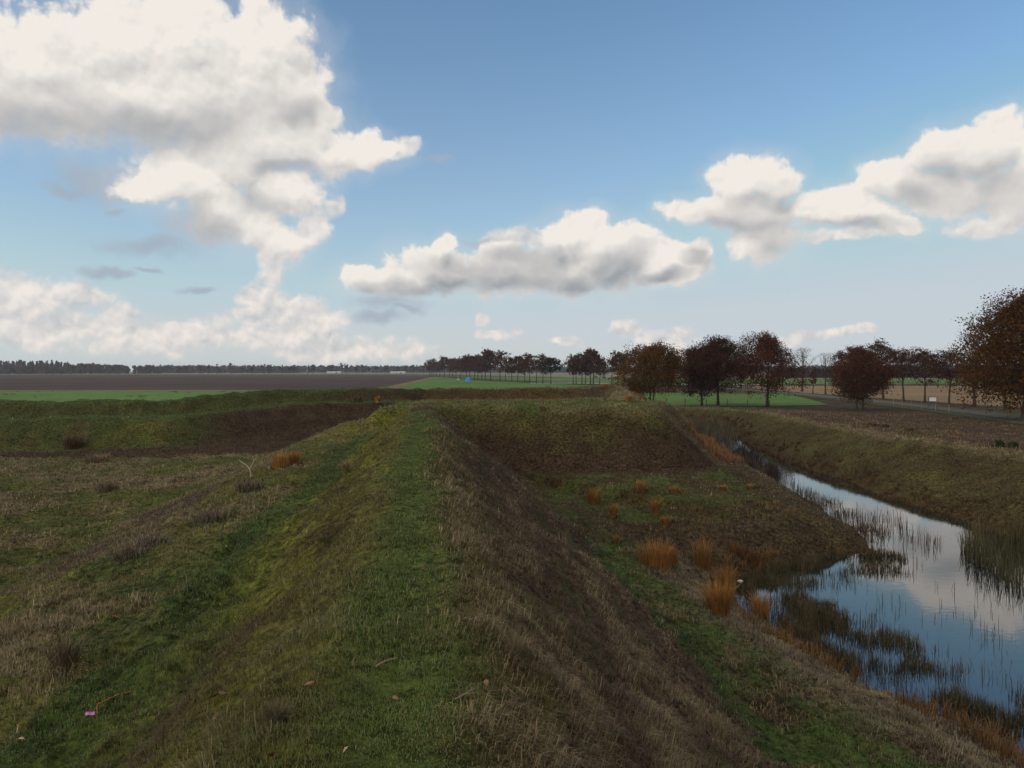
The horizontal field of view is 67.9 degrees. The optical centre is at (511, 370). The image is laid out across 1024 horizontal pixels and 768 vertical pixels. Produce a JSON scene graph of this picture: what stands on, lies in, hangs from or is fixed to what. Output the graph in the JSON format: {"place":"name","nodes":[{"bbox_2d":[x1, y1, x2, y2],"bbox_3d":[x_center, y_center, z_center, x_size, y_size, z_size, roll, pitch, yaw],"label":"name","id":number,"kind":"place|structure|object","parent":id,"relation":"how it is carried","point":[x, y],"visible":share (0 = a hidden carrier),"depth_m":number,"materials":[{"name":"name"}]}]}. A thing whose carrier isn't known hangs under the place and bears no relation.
{"place":"outdoors","nodes":[
{"label":"outdoors","id":0,"kind":"place"},
{"bbox_2d":[0,391,249,401],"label":"pasture","id":1,"kind":"structure","parent":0,"point":[58,396],"depth_m":150.10,"materials":[{"name":"green plant"}]},
{"bbox_2d":[0,375,431,389],"bbox_3d":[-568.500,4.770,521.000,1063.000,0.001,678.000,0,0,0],"label":"ploughed field","id":2,"kind":"structure","parent":0,"point":[142,382],"depth_m":325.01,"materials":[{"name":"soil"}]},
{"bbox_2d":[0,377,434,390],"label":"tan verge","id":3,"kind":"structure","parent":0,"point":[401,384],"depth_m":179.13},
{"bbox_2d":[399,377,590,389],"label":"pasture","id":4,"kind":"structure","parent":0,"point":[437,382],"depth_m":256.13,"materials":[{"name":"green plant"}]},
{"bbox_2d":[0,371,1023,767],"bbox_3d":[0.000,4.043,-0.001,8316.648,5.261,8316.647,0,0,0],"label":"ground","id":5,"kind":"structure","parent":0,"point":[260,427],"depth_m":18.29,"materials":[{"name":"plant"}]},
{"bbox_2d":[24,628,103,672],"bbox_3d":[-4.206,2.602,7.165,0.633,0.416,0.726,0,0,35],"label":"bleached tussock","id":6,"kind":"object","parent":5,"relation":"on","point":[63,657],"visible":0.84,"depth_m":7.07,"materials":[{"name":"plant"}]},
{"bbox_2d":[57,432,87,449],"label":"bleached tussock","id":7,"kind":"object","parent":5,"relation":"on","point":[69,443],"visible":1,"depth_m":44.34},
{"bbox_2d":[81,451,110,463],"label":"bleached tussock","id":8,"kind":"object","parent":5,"relation":"on","point":[95,458],"visible":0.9,"depth_m":37.54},
{"bbox_2d":[91,478,123,493],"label":"bleached tussock","id":9,"kind":"object","parent":5,"relation":"on","point":[107,486],"visible":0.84,"depth_m":28.82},
{"bbox_2d":[91,537,155,563],"bbox_3d":[-6.161,2.848,12.194,1.065,0.386,1.028,0,0,0],"label":"heather bush","id":10,"kind":"object","parent":5,"relation":"on","point":[123,553],"visible":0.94,"depth_m":12.12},
{"bbox_2d":[125,530,177,548],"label":"heather bush","id":11,"kind":"object","parent":5,"relation":"on","point":[152,541],"visible":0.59,"depth_m":13.07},
{"bbox_2d":[185,499,249,525],"bbox_3d":[-5.965,2.783,15.135,1.434,0.505,1.536,0,0,-32],"label":"heather bush","id":12,"kind":"object","parent":5,"relation":"on","point":[218,511],"visible":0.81,"depth_m":15.07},
{"bbox_2d":[228,477,265,493],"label":"heather bush","id":13,"kind":"object","parent":5,"relation":"on","point":[252,487],"visible":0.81,"depth_m":18.43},
{"bbox_2d":[257,698,296,728],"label":"bleached tussock","id":14,"kind":"object","parent":5,"relation":"on","point":[275,712],"visible":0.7,"depth_m":3.70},
{"bbox_2d":[269,449,290,468],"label":"orange tussock","id":15,"kind":"object","parent":5,"relation":"on","point":[281,461],"visible":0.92,"depth_m":23.24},
{"bbox_2d":[281,449,301,464],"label":"orange tussock","id":16,"kind":"object","parent":5,"relation":"on","point":[293,459],"visible":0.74,"depth_m":23.85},
{"bbox_2d":[338,459,355,474],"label":"bleached tussock","id":17,"kind":"object","parent":5,"relation":"on","point":[346,467],"visible":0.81,"depth_m":19.61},
{"bbox_2d":[351,394,362,401],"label":"bleached tussock","id":18,"kind":"object","parent":5,"relation":"on","point":[355,399],"visible":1,"depth_m":57.78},
{"bbox_2d":[374,396,383,402],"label":"orange tussock","id":19,"kind":"object","parent":5,"relation":"on","point":[378,399],"visible":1,"depth_m":57.65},
{"bbox_2d":[375,657,396,667],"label":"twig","id":20,"kind":"object","parent":5,"relation":"on","point":[379,664],"visible":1,"depth_m":4.33,"materials":[{"name":"wood"}]},
{"bbox_2d":[426,358,436,370],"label":"avenue tree","id":21,"kind":"object","parent":5,"relation":"on","point":[433,360],"visible":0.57,"depth_m":630.44,"materials":[{"name":"brown plant"}]},
{"bbox_2d":[437,356,448,376],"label":"avenue tree","id":22,"kind":"object","parent":5,"relation":"on","point":[442,361],"visible":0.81,"depth_m":542.11,"materials":[{"name":"brown plant"}]},
{"bbox_2d":[443,357,451,376],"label":"avenue tree","id":23,"kind":"object","parent":5,"relation":"on","point":[447,361],"visible":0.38,"depth_m":524.38,"materials":[{"name":"brown plant"}]},
{"bbox_2d":[446,357,456,377],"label":"avenue tree","id":24,"kind":"object","parent":5,"relation":"on","point":[449,367],"visible":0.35,"depth_m":492.14,"materials":[{"name":"brown plant"}]},
{"bbox_2d":[449,359,458,371],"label":"avenue tree","id":25,"kind":"object","parent":5,"relation":"on","point":[452,364],"visible":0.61,"depth_m":476.65,"materials":[{"name":"brown plant"}]},
{"bbox_2d":[453,358,464,378],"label":"avenue tree","id":26,"kind":"object","parent":5,"relation":"on","point":[458,367],"visible":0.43,"depth_m":437.38,"materials":[{"name":"brown plant"}]},
{"bbox_2d":[458,353,471,377],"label":"avenue tree","id":27,"kind":"object","parent":5,"relation":"on","point":[462,365],"visible":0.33,"depth_m":414.63,"materials":[{"name":"brown plant"}]},
{"bbox_2d":[455,688,474,699],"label":"forked twig","id":28,"kind":"object","parent":5,"relation":"on","point":[466,693],"visible":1,"depth_m":3.96,"materials":[{"name":"brown wood"}]},
{"bbox_2d":[460,354,473,376],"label":"avenue tree","id":29,"kind":"object","parent":5,"relation":"on","point":[464,360],"visible":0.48,"depth_m":392.63,"materials":[{"name":"brown plant"}]},
{"bbox_2d":[466,354,479,379],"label":"avenue tree","id":30,"kind":"object","parent":5,"relation":"on","point":[472,365],"visible":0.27,"depth_m":384.26,"materials":[{"name":"brown plant"}]},
{"bbox_2d":[467,354,481,379],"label":"avenue tree","id":31,"kind":"object","parent":5,"relation":"on","point":[471,366],"visible":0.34,"depth_m":375.31,"materials":[{"name":"brown plant"}]},
{"bbox_2d":[472,355,488,379],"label":"avenue tree","id":32,"kind":"object","parent":5,"relation":"on","point":[476,360],"visible":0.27,"depth_m":365.19,"materials":[{"name":"brown plant"}]},
{"bbox_2d":[475,349,490,380],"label":"avenue tree","id":33,"kind":"object","parent":5,"relation":"on","point":[479,360],"visible":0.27,"depth_m":358.01,"materials":[{"name":"brown plant"}]},
{"bbox_2d":[479,347,497,380],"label":"avenue tree","id":34,"kind":"object","parent":5,"relation":"on","point":[487,357],"visible":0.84,"depth_m":341.15,"materials":[{"name":"brown plant"}]},
{"bbox_2d":[488,349,511,380],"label":"avenue tree","id":35,"kind":"object","parent":5,"relation":"on","point":[498,359],"visible":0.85,"depth_m":332.73,"materials":[{"name":"brown plant"}]},
{"bbox_2d":[503,356,518,380],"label":"avenue tree","id":36,"kind":"object","parent":5,"relation":"on","point":[508,363],"visible":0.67,"depth_m":327.24,"materials":[{"name":"brown plant"}]},
{"bbox_2d":[0,386,1023,767],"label":"heather","id":37,"kind":"object","parent":5,"relation":"on","point":[620,716],"visible":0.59,"depth_m":9.71,"materials":[{"name":"plant"}]},
{"bbox_2d":[0,384,1023,767],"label":"dry grass","id":38,"kind":"structure","parent":5,"relation":"on","point":[858,686],"depth_m":9.88,"materials":[{"name":"plant"}]},
{"bbox_2d":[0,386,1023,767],"bbox_3d":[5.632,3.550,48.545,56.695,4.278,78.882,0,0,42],"label":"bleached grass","id":39,"kind":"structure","parent":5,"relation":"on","point":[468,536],"depth_m":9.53,"materials":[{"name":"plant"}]},
{"bbox_2d":[509,353,524,381],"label":"avenue tree","id":40,"kind":"object","parent":5,"relation":"on","point":[515,358],"visible":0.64,"depth_m":321.32,"materials":[{"name":"brown plant"}]},
{"bbox_2d":[497,628,545,666],"bbox_3d":[0.017,1.780,4.920,0.460,0.278,0.406,0,0,0],"label":"bleached tussock","id":41,"kind":"object","parent":5,"relation":"on","point":[517,647],"visible":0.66,"depth_m":4.87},
{"bbox_2d":[515,358,530,381],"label":"avenue tree","id":42,"kind":"object","parent":5,"relation":"on","point":[523,369],"visible":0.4,"depth_m":315.14,"materials":[{"name":"brown plant"}]},
{"bbox_2d":[520,352,535,381],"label":"avenue tree","id":43,"kind":"object","parent":5,"relation":"on","point":[525,362],"visible":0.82,"depth_m":308.45,"materials":[{"name":"brown plant"}]},
{"bbox_2d":[531,353,549,382],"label":"avenue tree","id":44,"kind":"object","parent":5,"relation":"on","point":[540,356],"visible":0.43,"depth_m":297.29,"materials":[{"name":"brown plant"}]},
{"bbox_2d":[536,357,564,382],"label":"dark tree","id":45,"kind":"object","parent":5,"relation":"on","point":[550,363],"visible":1,"depth_m":285.63,"materials":[{"name":"brown plant"}]},
{"bbox_2d":[562,354,578,383],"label":"avenue tree","id":46,"kind":"object","parent":5,"relation":"on","point":[567,363],"visible":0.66,"depth_m":275.89,"materials":[{"name":"brown plant"}]},
{"bbox_2d":[560,730,588,762],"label":"bleached tussock","id":47,"kind":"object","parent":5,"relation":"on","point":[569,745],"visible":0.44,"depth_m":4.19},
{"bbox_2d":[566,358,583,383],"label":"avenue tree","id":48,"kind":"object","parent":5,"relation":"on","point":[573,370],"visible":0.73,"depth_m":274.39,"materials":[{"name":"brown plant"}]},
{"bbox_2d":[568,352,585,383],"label":"avenue tree","id":49,"kind":"object","parent":5,"relation":"on","point":[576,356],"visible":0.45,"depth_m":273.79,"materials":[{"name":"brown plant"}]},
{"bbox_2d":[576,360,592,383],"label":"avenue tree","id":50,"kind":"object","parent":5,"relation":"on","point":[586,372],"visible":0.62,"depth_m":271.04,"materials":[{"name":"brown plant"}]},
{"bbox_2d":[577,347,604,383],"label":"avenue tree","id":51,"kind":"object","parent":5,"relation":"on","point":[580,366],"visible":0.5,"depth_m":269.52,"materials":[{"name":"brown plant"}]},
{"bbox_2d":[580,348,604,383],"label":"avenue tree","id":52,"kind":"object","parent":5,"relation":"on","point":[590,353],"visible":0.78,"depth_m":267.13,"materials":[{"name":"brown plant"}]},
{"bbox_2d":[586,485,601,504],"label":"orange tussock","id":53,"kind":"object","parent":5,"relation":"on","point":[592,494],"visible":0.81,"depth_m":27.47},
{"bbox_2d":[590,358,608,383],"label":"avenue tree","id":54,"kind":"object","parent":5,"relation":"on","point":[602,362],"visible":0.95,"depth_m":262.25,"materials":[{"name":"brown plant"}]},
{"bbox_2d":[607,501,619,517],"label":"orange tussock","id":55,"kind":"object","parent":5,"relation":"on","point":[613,511],"visible":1,"depth_m":24.48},
{"bbox_2d":[606,350,624,385],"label":"avenue tree","id":56,"kind":"object","parent":5,"relation":"on","point":[614,358],"visible":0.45,"depth_m":238.31,"materials":[{"name":"brown plant"}]},
{"bbox_2d":[612,534,620,543],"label":"orange tussock","id":57,"kind":"object","parent":5,"relation":"on","point":[615,539],"visible":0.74,"depth_m":20.89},
{"bbox_2d":[612,353,631,385],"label":"avenue tree","id":58,"kind":"object","parent":5,"relation":"on","point":[620,358],"visible":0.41,"depth_m":231.73,"materials":[{"name":"brown plant"}]},
{"bbox_2d":[633,478,645,492],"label":"orange tussock","id":59,"kind":"object","parent":5,"relation":"on","point":[639,486],"visible":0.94,"depth_m":27.69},
{"bbox_2d":[611,340,690,400],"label":"oak tree","id":60,"kind":"object","parent":5,"relation":"on","point":[650,360],"visible":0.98,"depth_m":94.84,"materials":[{"name":"brown plant"}]},
{"bbox_2d":[633,536,676,569],"bbox_3d":[3.611,4.472,18.837,1.586,0.870,1.559,0,0,0],"label":"orange tussock","id":61,"kind":"object","parent":5,"relation":"on","point":[655,558],"visible":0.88,"depth_m":18.82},
{"bbox_2d":[645,496,664,514],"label":"orange tussock","id":62,"kind":"object","parent":5,"relation":"on","point":[656,507],"visible":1,"depth_m":25.28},
{"bbox_2d":[660,516,670,525],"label":"orange tussock","id":63,"kind":"object","parent":5,"relation":"on","point":[664,520],"visible":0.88,"depth_m":23.67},
{"bbox_2d":[663,545,680,566],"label":"orange tussock","id":64,"kind":"object","parent":5,"relation":"on","point":[674,561],"visible":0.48,"depth_m":19.56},
{"bbox_2d":[667,486,680,494],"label":"orange tussock","id":65,"kind":"object","parent":5,"relation":"on","point":[673,490],"visible":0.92,"depth_m":27.64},
{"bbox_2d":[682,534,718,569],"bbox_3d":[5.145,4.852,20.663,1.286,1.024,1.194,0,0,0],"label":"orange tussock","id":66,"kind":"object","parent":5,"relation":"on","point":[702,560],"visible":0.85,"depth_m":20.50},
{"bbox_2d":[694,571,740,618],"bbox_3d":[4.113,4.523,15.460,1.330,0.923,1.198,0,0,41],"label":"orange tussock","id":67,"kind":"object","parent":5,"relation":"on","point":[719,603],"visible":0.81,"depth_m":15.30,"materials":[{"name":"plant"}]},
{"bbox_2d":[666,398,769,406],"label":"wire fence","id":68,"kind":"object","parent":5,"relation":"on","point":[727,402],"visible":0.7,"depth_m":99.72,"materials":[{"name":"brown wood"}]},
{"bbox_2d":[717,484,727,491],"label":"orange tussock","id":69,"kind":"object","parent":5,"relation":"on","point":[723,489],"visible":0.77,"depth_m":28.45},
{"bbox_2d":[708,563,749,593],"bbox_3d":[5.320,5.211,19.079,1.207,0.823,1.194,0,0,39],"label":"orange tussock","id":70,"kind":"object","parent":5,"relation":"on","point":[722,578],"visible":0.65,"depth_m":19.19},
{"bbox_2d":[743,587,779,616],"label":"orange tussock","id":71,"kind":"object","parent":5,"relation":"on","point":[764,606],"visible":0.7,"depth_m":17.57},
{"bbox_2d":[810,352,834,394],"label":"road tree","id":72,"kind":"object","parent":5,"relation":"on","point":[825,359],"visible":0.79,"depth_m":148.56,"materials":[{"name":"plant"}]},
{"bbox_2d":[686,413,1023,541],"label":"moor grass","id":73,"kind":"structure","parent":5,"relation":"on","point":[907,501],"depth_m":38.67,"materials":[{"name":"plant"}]},
{"bbox_2d":[817,337,898,409],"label":"oak tree","id":74,"kind":"object","parent":5,"relation":"on","point":[861,365],"visible":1,"depth_m":90.05,"materials":[{"name":"brown plant"}]},
{"bbox_2d":[697,539,1023,767],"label":"moor grass","id":75,"kind":"structure","parent":5,"relation":"on","point":[989,734],"depth_m":13.50,"materials":[{"name":"plant"}]},
{"bbox_2d":[861,338,903,398],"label":"road tree","id":76,"kind":"object","parent":5,"relation":"on","point":[886,349],"visible":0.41,"depth_m":126.48,"materials":[{"name":"brown plant"}]},
{"bbox_2d":[879,346,927,401],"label":"road tree","id":77,"kind":"object","parent":5,"relation":"on","point":[897,359],"visible":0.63,"depth_m":115.61,"materials":[{"name":"brown plant"}]},
{"bbox_2d":[893,399,949,411],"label":"wire fence","id":78,"kind":"object","parent":5,"relation":"on","point":[919,405],"visible":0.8,"depth_m":93.33,"materials":[{"name":"brown wood"}]},
{"bbox_2d":[898,346,945,402],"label":"road tree","id":79,"kind":"object","parent":5,"relation":"on","point":[920,359],"visible":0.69,"depth_m":111.04,"materials":[{"name":"brown plant"}]},
{"bbox_2d":[916,345,969,405],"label":"road tree","id":80,"kind":"object","parent":5,"relation":"on","point":[936,362],"visible":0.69,"depth_m":100.91,"materials":[{"name":"brown plant"}]},
{"bbox_2d":[944,333,984,406],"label":"road tree","id":81,"kind":"object","parent":5,"relation":"on","point":[974,404],"visible":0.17,"depth_m":98.42,"materials":[{"name":"plant"}]},
{"bbox_2d":[970,345,1021,409],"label":"road tree","id":82,"kind":"object","parent":5,"relation":"on","point":[1004,381],"depth_m":91.55,"materials":[{"name":"brown plant"}]},
{"bbox_2d":[994,438,1004,446],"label":"rush clump","id":83,"kind":"object","parent":5,"relation":"on","point":[1000,443],"visible":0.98,"depth_m":37.54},
{"bbox_2d":[1008,441,1018,447],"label":"rush clump","id":84,"kind":"object","parent":5,"relation":"on","point":[1013,444],"visible":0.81,"depth_m":36.99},
{"bbox_2d":[0,0,1023,370],"label":"sky","id":85,"kind":"structure","parent":0,"point":[370,183],"materials":[{"name":"blue"}]},
{"bbox_2d":[77,372,963,378],"bbox_3d":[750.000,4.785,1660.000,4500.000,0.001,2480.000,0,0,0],"label":"meadow","id":86,"kind":"structure","parent":0,"point":[567,375],"depth_m":875.19,"materials":[{"name":"plant"}]},
{"bbox_2d":[0,360,67,373],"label":"woods","id":87,"kind":"object","parent":86,"relation":"on","point":[29,363],"visible":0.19,"depth_m":1072.18,"materials":[{"name":"grey plant"}]},
{"bbox_2d":[0,361,300,373],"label":"woods","id":88,"kind":"object","parent":86,"relation":"on","point":[89,368],"visible":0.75,"depth_m":1092.10,"materials":[{"name":"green plant"}]},
{"bbox_2d":[152,364,1002,372],"bbox_3d":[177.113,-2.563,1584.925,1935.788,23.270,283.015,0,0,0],"label":"woods","id":89,"kind":"object","parent":86,"relation":"on","point":[319,369],"visible":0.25,"depth_m":1608.25,"materials":[{"name":"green plant"}]},
{"bbox_2d":[771,367,1021,377],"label":"woods","id":90,"kind":"object","parent":86,"relation":"on","point":[819,374],"visible":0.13,"depth_m":484.62,"materials":[{"name":"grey plant"}]},
{"bbox_2d":[615,385,748,464],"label":"moor grass","id":91,"kind":"structure","parent":0,"point":[712,446],"depth_m":42.48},
{"bbox_2d":[446,376,997,383],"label":"pasture","id":92,"kind":"structure","parent":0,"point":[822,381],"depth_m":357.02,"materials":[{"name":"green plant"}]},
{"bbox_2d":[638,393,827,405],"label":"oak pasture","id":93,"kind":"structure","parent":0,"point":[753,400],"depth_m":123.58,"materials":[{"name":"green plant"}]},
{"bbox_2d":[660,342,736,405],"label":"oak tree","id":94,"kind":"object","parent":93,"relation":"on","point":[696,362],"visible":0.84,"depth_m":100.86,"materials":[{"name":"brown plant"}]},
{"bbox_2d":[681,334,759,404],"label":"oak tree","id":95,"kind":"object","parent":93,"relation":"on","point":[729,347],"visible":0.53,"depth_m":102.35,"materials":[{"name":"brown plant"}]},
{"bbox_2d":[729,330,817,406],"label":"oak tree","id":96,"kind":"object","parent":93,"relation":"on","point":[768,350],"visible":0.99,"depth_m":99.46,"materials":[{"name":"brown plant"}]},
{"bbox_2d":[451,376,1021,419],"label":"road","id":97,"kind":"structure","parent":0,"point":[970,412],"depth_m":99.02,"materials":[{"name":"asphalt"}]},
{"bbox_2d":[648,498,1011,758],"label":"moor grass","id":98,"kind":"structure","parent":0,"point":[772,518],"depth_m":23.22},
{"bbox_2d":[646,384,1023,424],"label":"road verge","id":99,"kind":"structure","parent":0,"point":[957,413],"depth_m":92.21,"materials":[{"name":"green plant"}]},
{"bbox_2d":[928,397,936,409],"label":"information sign","id":100,"kind":"object","parent":99,"relation":"on","point":[932,398],"visible":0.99,"depth_m":90.58,"materials":[{"name":"metal"}]},
{"bbox_2d":[937,285,1023,419],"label":"oak tree","id":101,"kind":"object","parent":99,"relation":"on","point":[998,330],"visible":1,"depth_m":72.41,"materials":[{"name":"brown plant"}]},
{"bbox_2d":[693,422,1023,753],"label":"water","id":102,"kind":"structure","parent":0,"point":[946,565],"depth_m":19.07,"materials":[{"name":"blue liquid"}]},
{"bbox_2d":[682,415,745,442],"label":"reeds","id":103,"kind":"object","parent":102,"relation":"on","point":[700,423],"visible":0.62,"depth_m":68.99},
{"bbox_2d":[724,443,911,542],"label":"reeds","id":104,"kind":"object","parent":102,"relation":"on","point":[861,527],"visible":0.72,"depth_m":30.33,"materials":[{"name":"plant"}]},
{"bbox_2d":[734,543,1023,748],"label":"reeds","id":105,"kind":"object","parent":102,"relation":"on","point":[808,612],"visible":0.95,"depth_m":16.54,"materials":[{"name":"plant"}]},
{"bbox_2d":[856,501,943,550],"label":"reeds","id":106,"kind":"object","parent":102,"relation":"on","point":[901,524],"visible":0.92,"depth_m":26.72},
{"bbox_2d":[953,513,1023,590],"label":"reeds","id":107,"kind":"object","parent":102,"relation":"on","point":[978,541],"visible":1,"depth_m":22.54,"materials":[{"name":"plant"}]},
{"bbox_2d":[736,386,1022,407],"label":"stubble field","id":108,"kind":"structure","parent":0,"point":[916,393],"depth_m":156.25,"materials":[{"name":"plant"}]},
{"bbox_2d":[792,347,815,390],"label":"road tree","id":109,"kind":"object","parent":108,"relation":"on","point":[803,361],"visible":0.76,"depth_m":171.24,"materials":[{"name":"plant"}]},
{"bbox_2d":[809,367,816,393],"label":"young tree","id":110,"kind":"object","parent":108,"relation":"on","point":[813,373],"visible":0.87,"depth_m":157.52,"materials":[{"name":"brown plant"}]},
{"bbox_2d":[827,342,861,395],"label":"road tree","id":111,"kind":"object","parent":108,"relation":"on","point":[840,354],"visible":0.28,"depth_m":142.89,"materials":[{"name":"brown plant"}]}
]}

